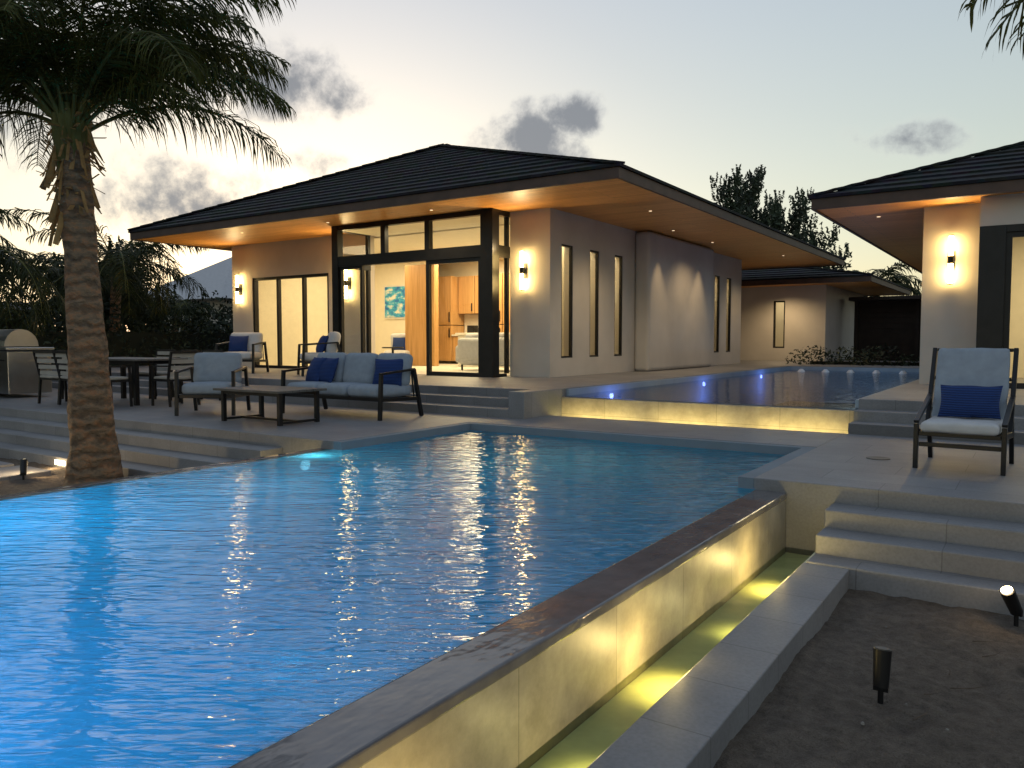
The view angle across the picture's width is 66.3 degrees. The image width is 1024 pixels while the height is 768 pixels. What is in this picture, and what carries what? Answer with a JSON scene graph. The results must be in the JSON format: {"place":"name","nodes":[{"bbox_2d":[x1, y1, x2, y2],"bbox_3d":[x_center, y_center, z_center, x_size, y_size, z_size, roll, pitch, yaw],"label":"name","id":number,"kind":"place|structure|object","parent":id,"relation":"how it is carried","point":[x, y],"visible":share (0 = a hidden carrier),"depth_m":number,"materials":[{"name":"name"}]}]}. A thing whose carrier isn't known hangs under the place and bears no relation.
{"place":"outdoors","nodes":[
{"label":"outdoors","id":0,"kind":"place"},
{"bbox_2d":[0,0,1023,331],"label":"sky","id":1,"kind":"structure","parent":0,"point":[824,95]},
{"bbox_2d":[777,402,854,408],"bbox_3d":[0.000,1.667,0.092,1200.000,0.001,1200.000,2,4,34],"label":"ground","id":2,"kind":"structure","parent":0,"point":[784,404],"depth_m":20.28,"materials":[{"name":"grey stone"}]},
{"bbox_2d":[0,154,35,266],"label":"palm tree","id":3,"kind":"object","parent":2,"relation":"on","point":[2,217],"visible":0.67,"depth_m":21.39,"materials":[{"name":"green plant"}]},
{"bbox_2d":[0,302,39,329],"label":"neighbour pavilion","id":4,"kind":"structure","parent":2,"relation":"on","point":[20,319],"depth_m":27.54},
{"bbox_2d":[20,459,27,479],"bbox_3d":[-5.438,0.998,8.728,0.076,0.328,0.141,-2,4,-26],"label":"garden spotlight","id":5,"kind":"object","parent":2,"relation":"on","point":[23,467],"visible":0.9,"depth_m":8.69,"materials":[{"name":"black metal"}]},
{"bbox_2d":[32,235,176,331],"bbox_3d":[-13.573,-2.436,26.385,3.998,5.077,3.671,2,4,34],"label":"palm tree","id":6,"kind":"object","parent":2,"relation":"on","point":[109,241],"visible":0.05,"depth_m":26.22,"materials":[{"name":"green plant"}]},
{"bbox_2d":[142,294,221,332],"bbox_3d":[-13.732,-1.980,32.082,3.606,3.528,3.480,2,4,34],"label":"palm tree","id":7,"kind":"object","parent":2,"relation":"on","point":[182,306],"visible":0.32,"depth_m":31.73,"materials":[{"name":"green plant"}]},
{"bbox_2d":[148,257,232,331],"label":"neighbour house","id":8,"kind":"structure","parent":2,"relation":"on","point":[214,277],"depth_m":41.92,"materials":[{"name":"paint"}]},
{"bbox_2d":[0,422,816,767],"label":"swimming pool","id":9,"kind":"structure","parent":2,"relation":"in","point":[468,594],"depth_m":3.67,"materials":[{"name":"liquid"}]},
{"bbox_2d":[0,360,1023,767],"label":"stone terrace","id":10,"kind":"structure","parent":2,"relation":"on","point":[868,508],"depth_m":6.12,"materials":[{"name":"stone"}]},
{"bbox_2d":[0,329,53,393],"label":"barbecue grill","id":11,"kind":"object","parent":10,"relation":"on","point":[18,372],"visible":0.94,"depth_m":14.47,"materials":[{"name":"silver metal"}]},
{"bbox_2d":[0,239,64,346],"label":"palm tree","id":12,"kind":"object","parent":10,"relation":"on","point":[22,269],"visible":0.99,"depth_m":15.85,"materials":[{"name":"green plant"}]},
{"bbox_2d":[0,458,64,495],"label":"sand","id":13,"kind":"structure","parent":10,"relation":"on","point":[53,480],"depth_m":8.60,"materials":[{"name":"beige sand"}]},
{"bbox_2d":[0,0,296,485],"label":"palm tree","id":14,"kind":"object","parent":13,"relation":"on","point":[126,68],"visible":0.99,"depth_m":8.21,"materials":[{"name":"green plant"}]},
{"bbox_2d":[32,350,67,404],"bbox_3d":[-7.605,-0.119,13.192,0.560,0.892,0.574,2,4,27],"label":"dining chair","id":15,"kind":"object","parent":10,"relation":"on","point":[48,375],"visible":0.52,"depth_m":13.02,"materials":[{"name":"grey wood"}]},
{"bbox_2d":[55,460,64,465],"bbox_3d":[-5.536,0.964,9.594,0.240,0.060,0.006,2,4,34],"label":"step light","id":16,"kind":"object","parent":10,"relation":"attached to","point":[59,462],"visible":1,"depth_m":9.59,"materials":[{"name":"beige"}]},
{"bbox_2d":[53,351,67,404],"bbox_3d":[-7.104,-0.101,12.857,0.560,0.892,0.575,3,4,40],"label":"dining chair","id":17,"kind":"object","parent":10,"relation":"on","point":[56,354],"visible":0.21,"depth_m":12.77,"materials":[{"name":"grey wood"}]},
{"bbox_2d":[58,350,67,398],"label":"dining chair","id":18,"kind":"object","parent":10,"relation":"on","point":[62,370],"visible":0.01,"depth_m":14.16,"materials":[{"name":"grey wood"}]},
{"bbox_2d":[0,251,165,331],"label":"palm tree","id":19,"kind":"object","parent":10,"relation":"on","point":[52,276],"visible":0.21,"depth_m":22.87,"materials":[{"name":"green plant"}]},
{"bbox_2d":[0,207,212,331],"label":"palm tree","id":20,"kind":"object","parent":10,"relation":"on","point":[118,269],"visible":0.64,"depth_m":21.24,"materials":[{"name":"green plant"}]},
{"bbox_2d":[0,290,232,365],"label":"hedge","id":21,"kind":"object","parent":10,"relation":"on","point":[140,343],"visible":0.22,"depth_m":22.17,"materials":[{"name":"green plant"}]},
{"bbox_2d":[109,365,132,406],"bbox_3d":[-6.453,-0.077,12.422,0.560,0.892,0.574,2,4,30],"label":"dining chair","id":22,"kind":"object","parent":10,"relation":"on","point":[120,379],"visible":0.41,"depth_m":12.49,"materials":[{"name":"black metal"}]},
{"bbox_2d":[108,357,187,405],"bbox_3d":[-6.605,-0.070,13.519,2.000,0.755,0.953,2,4,34],"label":"dining table","id":23,"kind":"object","parent":10,"relation":"on","point":[134,362],"visible":0.6,"depth_m":12.91,"materials":[{"name":"black metal"}]},
{"bbox_2d":[131,349,176,398],"bbox_3d":[-6.641,-0.194,14.541,0.560,0.892,0.574,2,4,31],"label":"dining chair","id":24,"kind":"object","parent":10,"relation":"on","point":[159,369],"visible":0.36,"depth_m":14.59,"materials":[{"name":"grey wood"}]},
{"bbox_2d":[151,351,201,406],"bbox_3d":[-5.456,-0.095,12.752,0.574,0.892,0.560,2,4,34],"label":"dining chair","id":25,"kind":"object","parent":10,"relation":"on","point":[168,378],"visible":0.73,"depth_m":12.58,"materials":[{"name":"grey wood"}]},
{"bbox_2d":[154,350,198,400],"bbox_3d":[-6.057,-0.172,14.151,0.560,0.892,0.574,2,4,37],"label":"dining chair","id":26,"kind":"object","parent":10,"relation":"on","point":[155,382],"visible":0.32,"depth_m":14.10,"materials":[{"name":"grey wood"}]},
{"bbox_2d":[167,310,232,332],"bbox_3d":[-11.869,-2.014,36.176,12.912,3.203,4.005,2,4,34],"label":"hedge","id":27,"kind":"object","parent":10,"relation":"on","point":[224,330],"depth_m":37.32,"materials":[{"name":"green plant"}]},
{"bbox_2d":[181,350,223,401],"bbox_3d":[-5.477,-0.151,13.763,0.560,0.892,0.575,2,4,32],"label":"dining chair","id":28,"kind":"object","parent":10,"relation":"on","point":[205,351],"depth_m":13.88,"materials":[{"name":"black metal"}]},
{"bbox_2d":[174,352,250,415],"bbox_3d":[-4.347,-0.016,11.419,0.830,0.887,0.888,0,3,-4],"label":"patio armchair","id":29,"kind":"object","parent":10,"relation":"on","point":[209,371],"visible":0.91,"depth_m":11.50,"materials":[{"name":"white fabric"}]},
{"bbox_2d":[215,332,268,372],"bbox_3d":[-5.860,-0.686,17.038,0.850,0.887,0.888,0,3,4],"label":"patio armchair","id":30,"kind":"object","parent":10,"relation":"on","point":[248,346],"visible":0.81,"depth_m":17.04,"materials":[{"name":"white fabric"}]},
{"bbox_2d":[213,385,326,425],"bbox_3d":[-3.159,0.271,10.231,1.280,0.435,0.798,2,4,34],"label":"coffee table","id":31,"kind":"object","parent":10,"relation":"on","point":[261,391],"visible":1,"depth_m":10.13,"materials":[{"name":"black metal"}]},
{"bbox_2d":[297,331,340,375],"bbox_3d":[-3.844,-0.618,15.810,0.888,0.887,0.850,-1,3,-21],"label":"patio armchair","id":32,"kind":"object","parent":10,"relation":"on","point":[330,342],"visible":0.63,"depth_m":15.56,"materials":[{"name":"white fabric"}]},
{"bbox_2d":[281,352,423,420],"bbox_3d":[-2.303,-0.002,11.173,1.970,0.887,0.888,2,4,34],"label":"outdoor sofa","id":33,"kind":"object","parent":10,"relation":"on","point":[380,378],"visible":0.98,"depth_m":10.93,"materials":[{"name":"grey fabric"}]},
{"bbox_2d":[127,143,845,377],"bbox_3d":[0.777,-3.204,22.319,13.237,5.325,16.787,2,4,34],"label":"modern villa","id":34,"kind":"object","parent":10,"relation":"on","point":[550,265],"visible":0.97,"depth_m":17.16,"materials":[{"name":"beige paint"}]},
{"bbox_2d":[382,347,403,352],"bbox_3d":[-3.095,-0.695,20.356,0.560,0.530,0.560,2,4,34],"label":"side table","id":35,"kind":"object","parent":34,"relation":"on","point":[392,348],"visible":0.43,"depth_m":20.16,"materials":[{"name":"black metal"}]},
{"bbox_2d":[384,333,409,353],"bbox_3d":[-3.111,-0.952,21.602,0.709,0.906,0.789,1,3,14],"label":"indoor armchair","id":36,"kind":"object","parent":34,"relation":"on","point":[397,339],"visible":0.49,"depth_m":21.59,"materials":[{"name":"fabric"}]},
{"bbox_2d":[456,333,509,369],"bbox_3d":[-0.398,-0.732,17.918,0.904,0.873,1.988,-3,4,-41],"label":"indoor sofa","id":37,"kind":"object","parent":34,"relation":"on","point":[467,350],"visible":0.34,"depth_m":17.91,"materials":[{"name":"fabric"}]},
{"bbox_2d":[253,208,730,377],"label":"window frames","id":38,"kind":"structure","parent":34,"relation":"in","point":[487,254],"depth_m":15.62,"materials":[{"name":"black metal"}]},
{"bbox_2d":[740,267,911,360],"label":"pavilion","id":39,"kind":"structure","parent":10,"relation":"on","point":[785,312],"depth_m":27.42,"materials":[{"name":"beige paint"}]},
{"bbox_2d":[773,301,784,347],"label":"window frames","id":40,"kind":"structure","parent":39,"relation":"in","point":[774,325],"depth_m":27.60,"materials":[{"name":"black metal"}]},
{"bbox_2d":[786,342,919,365],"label":"shrubs","id":41,"kind":"object","parent":10,"relation":"on","point":[839,361],"visible":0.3,"depth_m":22.58,"materials":[{"name":"green plant"}]},
{"bbox_2d":[713,589,1023,767],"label":"sand","id":42,"kind":"structure","parent":10,"relation":"on","point":[819,705],"depth_m":3.45,"materials":[{"name":"beige sand"}]},
{"bbox_2d":[912,641,1001,720],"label":"fallen twigs","id":43,"kind":"object","parent":42,"relation":"on","point":[959,688],"visible":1,"depth_m":3.49,"materials":[{"name":"brown wood"}]},
{"bbox_2d":[958,0,1023,58],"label":"palm tree","id":44,"kind":"object","parent":42,"relation":"on","point":[972,3],"visible":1,"depth_m":4.51,"materials":[{"name":"green plant"}]},
{"bbox_2d":[912,348,1018,475],"bbox_3d":[3.829,0.196,6.602,0.660,0.996,0.923,2,4,37],"label":"lounge chair","id":45,"kind":"object","parent":10,"relation":"on","point":[971,392],"visible":1,"depth_m":6.61,"materials":[{"name":"white fabric"}]},
{"bbox_2d":[919,193,1023,384],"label":"walls","id":46,"kind":"structure","parent":10,"relation":"on","point":[948,316],"depth_m":12.18,"materials":[{"name":"paint"}]},
{"bbox_2d":[818,191,1023,271],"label":"soffit","id":47,"kind":"structure","parent":46,"relation":"on","point":[895,229],"depth_m":13.81,"materials":[{"name":"brown wood"}]},
{"bbox_2d":[807,141,1023,196],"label":"hip caps","id":48,"kind":"object","parent":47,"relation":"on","point":[917,168],"visible":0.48,"depth_m":12.66,"materials":[{"name":"black tile"}]},
{"bbox_2d":[809,144,1023,199],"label":"roof shingles","id":49,"kind":"object","parent":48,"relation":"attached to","point":[1007,163],"visible":0.37,"depth_m":12.06,"materials":[{"name":"black tile"}]},
{"bbox_2d":[976,224,1023,388],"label":"window frames","id":50,"kind":"structure","parent":46,"relation":"in","point":[994,284],"depth_m":11.38,"materials":[{"name":"black metal"}]},
{"bbox_2d":[1009,237,1023,377],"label":"interior walls","id":51,"kind":"structure","parent":10,"relation":"on","point":[1016,338],"depth_m":14.66,"materials":[{"name":"paint"}]},
{"bbox_2d":[562,366,918,433],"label":"pool","id":52,"kind":"structure","parent":2,"relation":"in","point":[750,399],"depth_m":11.26,"materials":[{"name":"liquid"}]},
{"bbox_2d":[709,164,790,280],"bbox_3d":[10.690,-5.068,34.920,4.147,9.388,4.021,-3,4,-40],"label":"casuarina tree","id":53,"kind":"object","parent":2,"relation":"on","point":[745,203],"visible":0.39,"depth_m":34.23,"materials":[{"name":"green plant"}]},
{"bbox_2d":[763,187,829,268],"bbox_3d":[12.175,-4.550,34.401,3.092,8.411,3.625,0,3,1],"label":"casuarina tree","id":54,"kind":"object","parent":2,"relation":"on","point":[798,213],"visible":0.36,"depth_m":33.82,"materials":[{"name":"green plant"}]},
{"bbox_2d":[873,646,891,703],"bbox_3d":[1.612,1.316,3.420,0.076,0.337,0.092,2,4,34],"label":"garden spotlight","id":55,"kind":"object","parent":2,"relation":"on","point":[882,657],"visible":0.91,"depth_m":3.39,"materials":[{"name":"black metal"}]},
{"bbox_2d":[846,261,921,296],"bbox_3d":[16.223,-2.867,35.106,4.349,4.968,4.938,1,3,15],"label":"palm tree","id":56,"kind":"object","parent":2,"relation":"on","point":[897,277],"visible":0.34,"depth_m":34.25,"materials":[{"name":"green plant"}]},
{"bbox_2d":[848,295,921,360],"bbox_3d":[15.597,-1.473,26.583,7.700,3.120,1.000,2,4,34],"label":"garden fence","id":57,"kind":"object","parent":2,"relation":"on","point":[892,321],"visible":0.38,"depth_m":28.15,"materials":[{"name":"black wood"}]},
{"bbox_2d":[999,585,1022,626],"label":"garden spotlight","id":58,"kind":"object","parent":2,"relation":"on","point":[1010,598],"visible":0.86,"depth_m":4.25,"materials":[{"name":"black metal"}]},
{"bbox_2d":[800,213,856,270],"bbox_3d":[13.445,-4.186,34.594,3.457,7.664,2.978,2,4,34],"label":"casuarina tree","id":59,"kind":"object","parent":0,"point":[833,237],"visible":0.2,"depth_m":34.47,"materials":[{"name":"green plant"}]},
{"bbox_2d":[811,179,1023,273],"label":"fascia","id":60,"kind":"structure","parent":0,"point":[996,187],"depth_m":11.67,"materials":[{"name":"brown wood"}]},
{"bbox_2d":[947,235,954,284],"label":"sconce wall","id":61,"kind":"structure","parent":0,"point":[950,253],"depth_m":12.07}
]}

